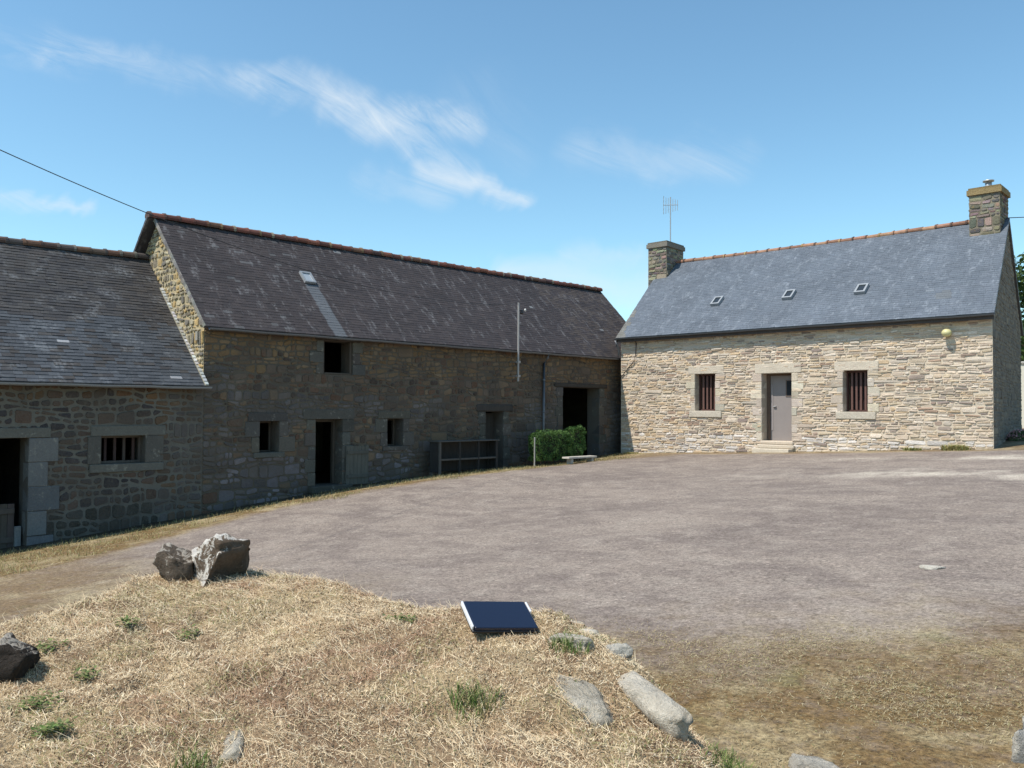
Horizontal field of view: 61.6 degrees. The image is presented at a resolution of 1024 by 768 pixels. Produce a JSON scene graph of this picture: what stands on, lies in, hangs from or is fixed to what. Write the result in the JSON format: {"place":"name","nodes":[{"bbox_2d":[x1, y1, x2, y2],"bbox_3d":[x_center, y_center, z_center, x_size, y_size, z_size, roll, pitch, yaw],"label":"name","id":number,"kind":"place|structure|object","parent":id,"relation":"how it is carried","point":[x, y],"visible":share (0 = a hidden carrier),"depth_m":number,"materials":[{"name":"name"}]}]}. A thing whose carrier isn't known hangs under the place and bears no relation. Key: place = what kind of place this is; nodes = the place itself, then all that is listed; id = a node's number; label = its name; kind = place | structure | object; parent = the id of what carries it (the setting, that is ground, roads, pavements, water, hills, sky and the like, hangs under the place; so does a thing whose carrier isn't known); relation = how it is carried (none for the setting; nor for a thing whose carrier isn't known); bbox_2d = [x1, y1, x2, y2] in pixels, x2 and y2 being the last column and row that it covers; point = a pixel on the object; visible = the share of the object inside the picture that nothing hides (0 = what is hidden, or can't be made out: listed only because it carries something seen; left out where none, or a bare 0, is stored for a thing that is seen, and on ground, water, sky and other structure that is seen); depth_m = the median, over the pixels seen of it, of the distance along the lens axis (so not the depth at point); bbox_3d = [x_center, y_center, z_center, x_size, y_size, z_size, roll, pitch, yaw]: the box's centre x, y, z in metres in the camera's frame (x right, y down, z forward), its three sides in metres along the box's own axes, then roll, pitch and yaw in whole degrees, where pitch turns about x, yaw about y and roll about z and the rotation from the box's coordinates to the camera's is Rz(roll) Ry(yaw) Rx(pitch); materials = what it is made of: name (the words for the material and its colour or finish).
{"place":"outdoors","nodes":[
{"label":"outdoors","id":0,"kind":"place"},
{"bbox_2d":[0,568,742,767],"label":"mound","id":1,"kind":"object","parent":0,"point":[448,759],"visible":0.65,"depth_m":4.24,"materials":[{"name":"beige plant"}]},
{"bbox_2d":[0,632,40,683],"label":"boulder","id":2,"kind":"object","parent":1,"relation":"on","point":[18,659],"visible":0.75,"depth_m":4.47,"materials":[{"name":"grey stone"}]},
{"bbox_2d":[9,689,63,715],"bbox_3d":[-2.278,1.531,4.131,0.231,0.074,0.230,0,-2,12],"label":"weed","id":3,"kind":"object","parent":1,"relation":"on","point":[40,701],"visible":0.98,"depth_m":4.13,"materials":[{"name":"green plant"}]},
{"bbox_2d":[36,638,69,652],"bbox_3d":[-2.631,1.482,4.874,0.205,0.060,0.213,-1,-2,44],"label":"weed","id":4,"kind":"object","parent":1,"relation":"on","point":[39,645],"visible":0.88,"depth_m":4.86,"materials":[{"name":"green plant"}]},
{"bbox_2d":[30,716,77,736],"bbox_3d":[-2.035,1.524,3.826,0.188,0.078,0.191,-1,-2,44],"label":"weed","id":5,"kind":"object","parent":1,"relation":"on","point":[53,726],"visible":0.99,"depth_m":3.81,"materials":[{"name":"green plant"}]},
{"bbox_2d":[72,664,105,682],"bbox_3d":[-2.233,1.514,4.479,0.166,0.068,0.160,0,-2,19],"label":"weed","id":6,"kind":"object","parent":1,"relation":"on","point":[86,673],"visible":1,"depth_m":4.49,"materials":[{"name":"green plant"}]},
{"bbox_2d":[114,615,140,626],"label":"weed","id":7,"kind":"object","parent":1,"relation":"on","point":[126,619],"visible":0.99,"depth_m":5.23,"materials":[{"name":"green plant"}]},
{"bbox_2d":[152,542,193,582],"bbox_3d":[-2.540,1.413,6.578,0.346,0.385,0.333,0,-2,21],"label":"boulder","id":8,"kind":"object","parent":1,"relation":"on","point":[171,561],"visible":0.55,"depth_m":6.46,"materials":[{"name":"grey stone"}]},
{"bbox_2d":[174,624,198,638],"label":"weed","id":9,"kind":"object","parent":1,"relation":"on","point":[188,632],"visible":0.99,"depth_m":5.09,"materials":[{"name":"green plant"}]},
{"bbox_2d":[167,741,223,767],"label":"weed","id":10,"kind":"object","parent":1,"relation":"on","point":[194,757],"visible":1,"depth_m":3.48,"materials":[{"name":"green plant"}]},
{"bbox_2d":[191,533,249,586],"bbox_3d":[-2.311,1.384,6.656,0.622,0.494,0.456,-1,-2,44],"label":"boulder","id":11,"kind":"object","parent":1,"relation":"on","point":[224,555],"visible":0.66,"depth_m":6.46,"materials":[{"name":"grey stone"}]},
{"bbox_2d":[218,729,244,762],"bbox_3d":[-1.225,1.586,3.725,0.139,0.115,0.351,1,-2,-11],"label":"edging stone","id":12,"kind":"object","parent":1,"relation":"on","point":[235,751],"visible":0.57,"depth_m":3.64,"materials":[{"name":"grey stone"}]},
{"bbox_2d":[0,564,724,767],"bbox_3d":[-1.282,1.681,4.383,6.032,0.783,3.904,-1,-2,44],"label":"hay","id":13,"kind":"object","parent":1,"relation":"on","point":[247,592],"visible":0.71,"depth_m":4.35,"materials":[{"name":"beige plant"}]},
{"bbox_2d":[383,613,416,623],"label":"weed","id":14,"kind":"object","parent":1,"relation":"on","point":[400,617],"visible":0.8,"depth_m":5.17,"materials":[{"name":"green plant"}]},
{"bbox_2d":[443,677,505,722],"bbox_3d":[-0.170,1.508,4.127,0.289,0.150,0.298,-1,-2,44],"label":"weed","id":15,"kind":"object","parent":1,"relation":"on","point":[471,699],"visible":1,"depth_m":4.12,"materials":[{"name":"green plant"}]},
{"bbox_2d":[461,601,538,632],"bbox_3d":[-0.071,1.356,5.006,0.413,0.042,0.279,6,17,-20],"label":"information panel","id":16,"kind":"object","parent":1,"relation":"on","point":[494,617],"visible":1,"depth_m":4.96,"materials":[{"name":"blue plastic"}]},
{"bbox_2d":[543,627,591,655],"bbox_3d":[0.309,1.411,4.707,0.282,0.113,0.268,-1,-2,44],"label":"weed","id":17,"kind":"object","parent":1,"relation":"on","point":[568,646],"visible":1,"depth_m":4.69,"materials":[{"name":"green plant"}]},
{"bbox_2d":[548,633,593,651],"bbox_3d":[0.338,1.485,4.786,0.285,0.179,0.173,0,-2,16],"label":"edging stone","id":18,"kind":"object","parent":1,"relation":"on","point":[586,640],"visible":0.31,"depth_m":4.74,"materials":[{"name":"grey stone"}]},
{"bbox_2d":[569,621,584,627],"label":"edging stone","id":19,"kind":"object","parent":1,"relation":"on","point":[579,623],"visible":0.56,"depth_m":5.16,"materials":[{"name":"beige stone"}]},
{"bbox_2d":[555,674,614,727],"bbox_3d":[0.354,1.583,4.282,0.273,0.145,0.488,10,7,-18],"label":"edging stone","id":20,"kind":"object","parent":1,"relation":"on","point":[587,695],"visible":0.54,"depth_m":4.19,"materials":[{"name":"grey stone"}]},
{"bbox_2d":[580,628,598,636],"bbox_3d":[0.452,1.466,5.023,0.120,0.064,0.074,-1,-2,33],"label":"edging stone","id":21,"kind":"object","parent":1,"relation":"on","point":[594,631],"visible":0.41,"depth_m":5.00,"materials":[{"name":"beige stone"}]},
{"bbox_2d":[605,643,632,659],"bbox_3d":[0.591,1.513,4.761,0.151,0.140,0.122,1,-2,-13],"label":"edging stone","id":22,"kind":"object","parent":1,"relation":"on","point":[621,649],"visible":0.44,"depth_m":4.74,"materials":[{"name":"grey stone"}]},
{"bbox_2d":[618,671,692,741],"bbox_3d":[0.672,1.599,4.334,0.173,0.202,0.700,-14,12,-24],"label":"edging stone","id":23,"kind":"object","parent":1,"relation":"on","point":[659,708],"visible":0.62,"depth_m":4.14,"materials":[{"name":"grey stone"}]},
{"bbox_2d":[705,741,747,766],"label":"weed","id":24,"kind":"object","parent":1,"relation":"on","point":[732,756],"visible":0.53,"depth_m":4.21,"materials":[{"name":"green plant"}]},
{"bbox_2d":[700,747,756,767],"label":"weed","id":25,"kind":"object","parent":1,"relation":"on","point":[728,764],"visible":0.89,"depth_m":3.99,"materials":[{"name":"green plant"}]},
{"bbox_2d":[0,449,1023,698],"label":"courtyard","id":26,"kind":"structure","parent":0,"point":[724,547],"depth_m":10.53,"materials":[{"name":"grey gravel"}]},
{"bbox_2d":[919,565,945,569],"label":"yard rock","id":27,"kind":"object","parent":26,"relation":"on","point":[930,567],"visible":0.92,"depth_m":8.20,"materials":[{"name":"grey stone"}]},
{"bbox_2d":[0,428,1023,767],"bbox_3d":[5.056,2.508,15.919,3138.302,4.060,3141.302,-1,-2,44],"label":"ground","id":28,"kind":"structure","parent":0,"point":[888,748],"depth_m":4.63,"materials":[{"name":"brown soil"}]},
{"bbox_2d":[0,236,211,548],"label":"barn","id":29,"kind":"structure","parent":28,"relation":"on","point":[97,357],"depth_m":17.89,"materials":[{"name":"stone"}]},
{"bbox_2d":[0,427,59,548],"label":"half door","id":30,"kind":"structure","parent":29,"relation":"in","point":[41,451],"depth_m":16.49,"materials":[{"name":"grey stone"}]},
{"bbox_2d":[87,425,165,472],"bbox_3d":[-8.044,1.337,17.852,0.356,0.955,1.586,-1,-2,44],"label":"window","id":31,"kind":"structure","parent":29,"relation":"in","point":[154,444],"depth_m":17.82,"materials":[{"name":"grey stone"}]},
{"bbox_2d":[0,452,656,575],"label":"verge grass","id":32,"kind":"structure","parent":28,"relation":"on","point":[252,507],"depth_m":17.09,"materials":[{"name":"beige plant"}]},
{"bbox_2d":[116,211,625,513],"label":"stone barn","id":33,"kind":"structure","parent":28,"relation":"on","point":[318,383],"depth_m":22.65,"materials":[{"name":"grey stone"}]},
{"bbox_2d":[245,413,294,457],"bbox_3d":[-5.799,1.201,20.256,0.470,1.055,1.303,-1,-2,44],"label":"window","id":34,"kind":"structure","parent":33,"relation":"in","point":[252,428],"depth_m":20.18,"materials":[{"name":"grey stone"}]},
{"bbox_2d":[345,445,368,483],"bbox_3d":[-3.921,2.054,21.788,0.062,0.977,0.687,-1,-2,44],"label":"half door","id":35,"kind":"structure","parent":33,"relation":"in","point":[357,457],"depth_m":21.77,"materials":[{"name":"grey wood"}]},
{"bbox_2d":[375,411,413,450],"bbox_3d":[-3.243,1.243,22.889,0.469,1.055,1.284,-1,-2,44],"label":"window","id":36,"kind":"structure","parent":33,"relation":"in","point":[402,418],"depth_m":22.84,"materials":[{"name":"grey stone"}]},
{"bbox_2d":[476,404,512,466],"bbox_3d":[-0.650,1.772,25.541,0.478,2.363,1.519,-1,-2,44],"label":"plank door","id":37,"kind":"structure","parent":33,"relation":"in","point":[485,420],"depth_m":25.70,"materials":[{"name":"grey stone"}]},
{"bbox_2d":[510,303,525,380],"bbox_3d":[0.187,-1.253,25.910,0.420,2.360,0.353,-1,-2,44],"label":"service mast","id":38,"kind":"object","parent":33,"relation":"attached to","point":[518,361],"visible":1,"depth_m":25.71,"materials":[{"name":"metal"}]},
{"bbox_2d":[0,150,503,304],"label":"overhead wire","id":39,"kind":"object","parent":38,"relation":"attached to","point":[216,239],"visible":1,"depth_m":14.27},
{"bbox_2d":[428,439,499,475],"bbox_3d":[-1.314,2.041,23.832,0.460,0.976,2.295,-1,-2,44],"label":"wooden hutch","id":40,"kind":"object","parent":28,"relation":"on","point":[452,455],"visible":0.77,"depth_m":23.91,"materials":[{"name":"grey wood"}]},
{"bbox_2d":[527,429,572,464],"bbox_3d":[1.122,1.872,25.629,0.669,1.094,1.733,-1,-2,44],"label":"clipped hedge","id":41,"kind":"object","parent":28,"relation":"on","point":[552,444],"visible":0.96,"depth_m":25.42,"materials":[{"name":"green plant"}]},
{"bbox_2d":[562,424,586,460],"bbox_3d":[1.923,1.797,26.407,0.644,1.140,0.753,-1,-2,44],"label":"clipped hedge","id":42,"kind":"object","parent":28,"relation":"on","point":[578,442],"visible":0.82,"depth_m":26.32,"materials":[{"name":"green plant"}]},
{"bbox_2d":[562,455,596,463],"bbox_3d":[2.022,2.366,25.635,0.282,0.422,1.306,-1,-2,44],"label":"plank bench","id":43,"kind":"object","parent":28,"relation":"on","point":[571,458],"visible":0.62,"depth_m":25.51,"materials":[{"name":"grey wood"}]},
{"bbox_2d":[788,753,838,767],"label":"yard rock","id":44,"kind":"object","parent":28,"relation":"on","point":[798,761],"visible":1,"depth_m":4.00,"materials":[{"name":"grey stone"}]},
{"bbox_2d":[614,179,1023,453],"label":"stone cottage","id":45,"kind":"structure","parent":28,"relation":"on","point":[900,339],"depth_m":24.79,"materials":[{"name":"beige stone"}]},
{"bbox_2d":[663,197,677,240],"bbox_3d":[5.911,-6.001,31.994,0.540,1.959,0.320,0,-2,7],"label":"tv aerial","id":46,"kind":"object","parent":45,"relation":"attached to","point":[670,213],"visible":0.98,"depth_m":31.98,"materials":[{"name":"metal"}]},
{"bbox_2d":[686,365,724,417],"bbox_3d":[6.212,0.242,27.046,1.391,1.613,0.556,-1,-2,44],"label":"window","id":47,"kind":"structure","parent":45,"relation":"in","point":[711,395],"depth_m":27.08,"materials":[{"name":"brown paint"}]},
{"bbox_2d":[751,362,803,452],"bbox_3d":[7.826,0.757,25.258,1.672,2.733,0.847,-1,-2,44],"label":"door","id":48,"kind":"structure","parent":45,"relation":"in","point":[780,429],"depth_m":25.44,"materials":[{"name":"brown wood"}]},
{"bbox_2d":[831,360,879,418],"bbox_3d":[9.587,0.175,23.769,1.361,1.596,0.552,-1,-2,44],"label":"window","id":49,"kind":"structure","parent":45,"relation":"in","point":[860,389],"depth_m":23.78,"materials":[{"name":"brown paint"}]},
{"bbox_2d":[901,447,921,450],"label":"grass tuft","id":50,"kind":"object","parent":28,"relation":"on","point":[912,449],"visible":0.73,"depth_m":22.26,"materials":[{"name":"green plant"}]},
{"bbox_2d":[940,444,971,450],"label":"grass tuft","id":51,"kind":"object","parent":28,"relation":"on","point":[958,447],"visible":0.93,"depth_m":21.50,"materials":[{"name":"green plant"}]},
{"bbox_2d":[1006,429,1023,440],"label":"flower clump","id":52,"kind":"object","parent":28,"relation":"on","point":[1014,435],"visible":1,"depth_m":23.05,"materials":[{"name":"green plant"}]},
{"bbox_2d":[1011,716,1023,763],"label":"yard rock","id":53,"kind":"object","parent":28,"relation":"on","point":[1017,747],"visible":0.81,"depth_m":3.90,"materials":[{"name":"grey stone"}]},
{"bbox_2d":[1014,252,1023,360],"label":"broadleaf tree","id":54,"kind":"object","parent":28,"relation":"on","point":[1020,274],"visible":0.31,"depth_m":44.91,"materials":[{"name":"green plant"}]},
{"bbox_2d":[1021,361,1023,427],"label":"rendered wall","id":55,"kind":"structure","parent":28,"relation":"on","point":[1022,385],"depth_m":41.53,"materials":[{"name":"paint"}]},
{"bbox_2d":[0,0,1023,320],"label":"sky","id":56,"kind":"structure","parent":0,"point":[548,139],"materials":[{"name":"blue"}]},
{"bbox_2d":[588,613,1023,767],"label":"yard grass","id":57,"kind":"structure","parent":0,"point":[882,676],"depth_m":5.14,"materials":[{"name":"brown plant"}]}
]}

